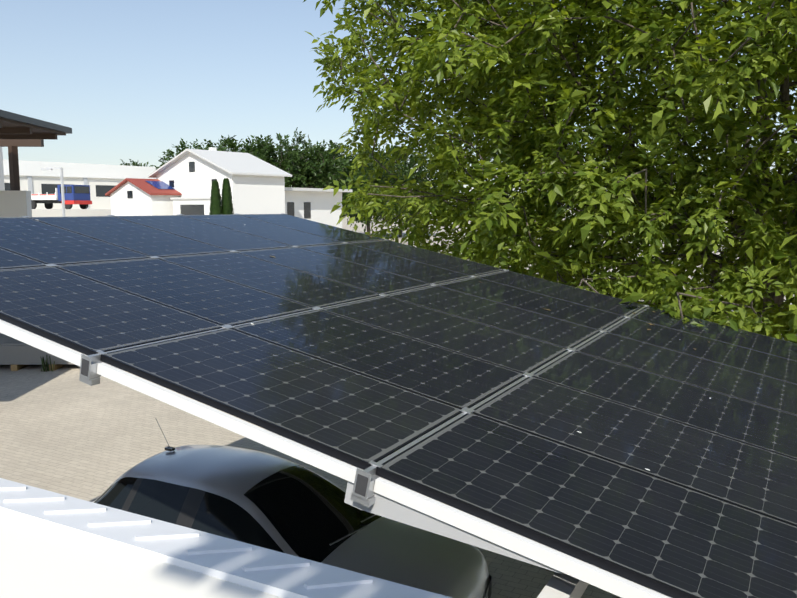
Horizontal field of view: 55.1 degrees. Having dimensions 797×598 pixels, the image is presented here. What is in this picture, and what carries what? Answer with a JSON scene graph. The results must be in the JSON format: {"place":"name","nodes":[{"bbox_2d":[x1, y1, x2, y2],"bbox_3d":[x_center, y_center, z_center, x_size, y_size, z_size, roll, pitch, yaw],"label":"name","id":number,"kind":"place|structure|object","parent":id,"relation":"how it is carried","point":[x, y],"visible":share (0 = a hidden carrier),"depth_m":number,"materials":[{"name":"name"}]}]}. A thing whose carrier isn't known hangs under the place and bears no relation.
{"place":"outdoors","nodes":[
{"label":"outdoors","id":0,"kind":"place"},
{"bbox_2d":[0,147,31,333],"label":"neighbour walls","id":1,"kind":"structure","parent":0,"point":[15,203],"depth_m":21.43,"materials":[{"name":"white paint"}]},
{"bbox_2d":[0,110,71,190],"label":"canopy","id":2,"kind":"object","parent":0,"point":[17,131],"visible":0.94,"depth_m":20.09,"materials":[{"name":"brown wood"}]},
{"bbox_2d":[0,478,451,597],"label":"metal roof","id":3,"kind":"structure","parent":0,"point":[54,545],"depth_m":1.15,"materials":[{"name":"white metal"}]},
{"bbox_2d":[0,210,793,597],"bbox_3d":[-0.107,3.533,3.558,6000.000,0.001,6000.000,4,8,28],"label":"ground","id":4,"kind":"structure","parent":0,"point":[64,430],"depth_m":13.18,"materials":[{"name":"beige concrete"}]},
{"bbox_2d":[0,328,87,371],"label":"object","id":5,"kind":"object","parent":4,"relation":"on","point":[16,354],"visible":0.21,"depth_m":18.48,"materials":[{"name":"grey"}]},
{"bbox_2d":[41,167,65,216],"bbox_3d":[-24.915,-6.118,55.359,1.496,6.752,0.280,0,7,-2],"label":"street light","id":6,"kind":"object","parent":4,"relation":"on","point":[62,188],"visible":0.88,"depth_m":55.08,"materials":[{"name":"grey metal"}]},
{"bbox_2d":[32,209,110,216],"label":"raised yard","id":7,"kind":"structure","parent":4,"relation":"on","point":[68,212],"depth_m":64.44,"materials":[{"name":"white concrete"}]},
{"bbox_2d":[31,185,91,208],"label":"truck","id":8,"kind":"object","parent":7,"relation":"on","point":[77,194],"visible":0.81,"depth_m":69.76,"materials":[{"name":"blue paint"}]},
{"bbox_2d":[3,159,155,208],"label":"hall","id":9,"kind":"structure","parent":7,"relation":"on","point":[101,180],"depth_m":79.16,"materials":[{"name":"white plaster"},{"name":"glass"}]},
{"bbox_2d":[120,159,153,166],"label":"tree","id":10,"kind":"object","parent":4,"relation":"on","point":[134,164],"visible":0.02,"depth_m":121.96,"materials":[{"name":"green plant"}]},
{"bbox_2d":[105,178,181,215],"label":"house","id":11,"kind":"structure","parent":4,"relation":"on","point":[147,199],"depth_m":60.67,"materials":[{"name":"white paint"}]},
{"bbox_2d":[127,191,132,197],"bbox_3d":[-21.451,-8.344,61.007,0.700,0.600,0.030,5,9,37],"label":"garage window","id":12,"kind":"structure","parent":11,"relation":"in","point":[129,194],"depth_m":60.98,"materials":[{"name":"black glass"}]},
{"bbox_2d":[146,181,173,188],"bbox_3d":[-18.314,-9.315,62.612,1.700,0.669,4.500,5,9,37],"label":"solar panel","id":13,"kind":"object","parent":11,"relation":"on","point":[159,184],"visible":0.4,"depth_m":61.47,"materials":[{"name":"blue glass"}]},
{"bbox_2d":[154,138,229,169],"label":"tree","id":14,"kind":"object","parent":4,"relation":"on","point":[169,152],"visible":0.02,"depth_m":94.24,"materials":[{"name":"green plant"}]},
{"bbox_2d":[209,180,222,214],"bbox_3d":[-11.862,-4.883,49.777,1.331,5.637,1.320,4,8,28],"label":"thuja","id":15,"kind":"object","parent":4,"relation":"on","point":[215,208],"visible":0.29,"depth_m":49.33,"materials":[{"name":"green plant"}]},
{"bbox_2d":[190,135,248,152],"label":"tree","id":16,"kind":"object","parent":4,"relation":"on","point":[211,144],"depth_m":100.12,"materials":[{"name":"green plant"}]},
{"bbox_2d":[148,147,291,214],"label":"house","id":17,"kind":"structure","parent":4,"relation":"on","point":[257,185],"depth_m":59.82,"materials":[{"name":"white paint"}]},
{"bbox_2d":[221,178,233,214],"bbox_3d":[-11.258,-5.026,50.266,1.348,5.804,1.342,4,8,28],"label":"thuja","id":18,"kind":"object","parent":4,"relation":"on","point":[227,201],"visible":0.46,"depth_m":49.82,"materials":[{"name":"green plant"}]},
{"bbox_2d":[223,135,296,187],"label":"tree","id":19,"kind":"object","parent":4,"relation":"on","point":[232,144],"depth_m":96.92,"materials":[{"name":"green plant"}]},
{"bbox_2d":[239,127,334,187],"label":"tree","id":20,"kind":"object","parent":4,"relation":"on","point":[293,154],"depth_m":94.28,"materials":[{"name":"green plant"}]},
{"bbox_2d":[93,419,491,597],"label":"car","id":21,"kind":"object","parent":4,"relation":"on","point":[266,500],"visible":0.52,"depth_m":6.93,"materials":[{"name":"grey paint"}]},
{"bbox_2d":[278,134,348,186],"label":"tree","id":22,"kind":"object","parent":4,"relation":"on","point":[309,141],"depth_m":99.56,"materials":[{"name":"green plant"}]},
{"bbox_2d":[285,187,352,227],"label":"building","id":23,"kind":"structure","parent":4,"relation":"on","point":[315,204],"depth_m":67.54,"materials":[{"name":"white paint"}]},
{"bbox_2d":[288,140,393,224],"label":"tree","id":24,"kind":"object","parent":4,"relation":"on","point":[332,155],"depth_m":96.22,"materials":[{"name":"green plant"}]},
{"bbox_2d":[314,144,420,234],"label":"tree","id":25,"kind":"object","parent":4,"relation":"on","point":[340,163],"depth_m":93.48,"materials":[{"name":"green plant"}]},
{"bbox_2d":[355,141,445,236],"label":"tree","id":26,"kind":"object","parent":4,"relation":"on","point":[411,163],"depth_m":96.71,"materials":[{"name":"green plant"}]},
{"bbox_2d":[303,0,796,342],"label":"tree","id":27,"kind":"object","parent":4,"relation":"on","point":[658,123],"depth_m":10.78,"materials":[{"name":"green plant"}]},
{"bbox_2d":[0,0,796,205],"label":"sky","id":28,"kind":"structure","parent":0,"point":[130,79],"materials":[{"name":"blue"}]},
{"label":"posts","id":29,"kind":"object","parent":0,"visible":0},
{"bbox_2d":[0,213,796,597],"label":"solar array","id":30,"kind":"object","parent":29,"relation":"on","point":[594,437],"visible":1,"depth_m":4.43,"materials":[{"name":"black glass"}]}
]}

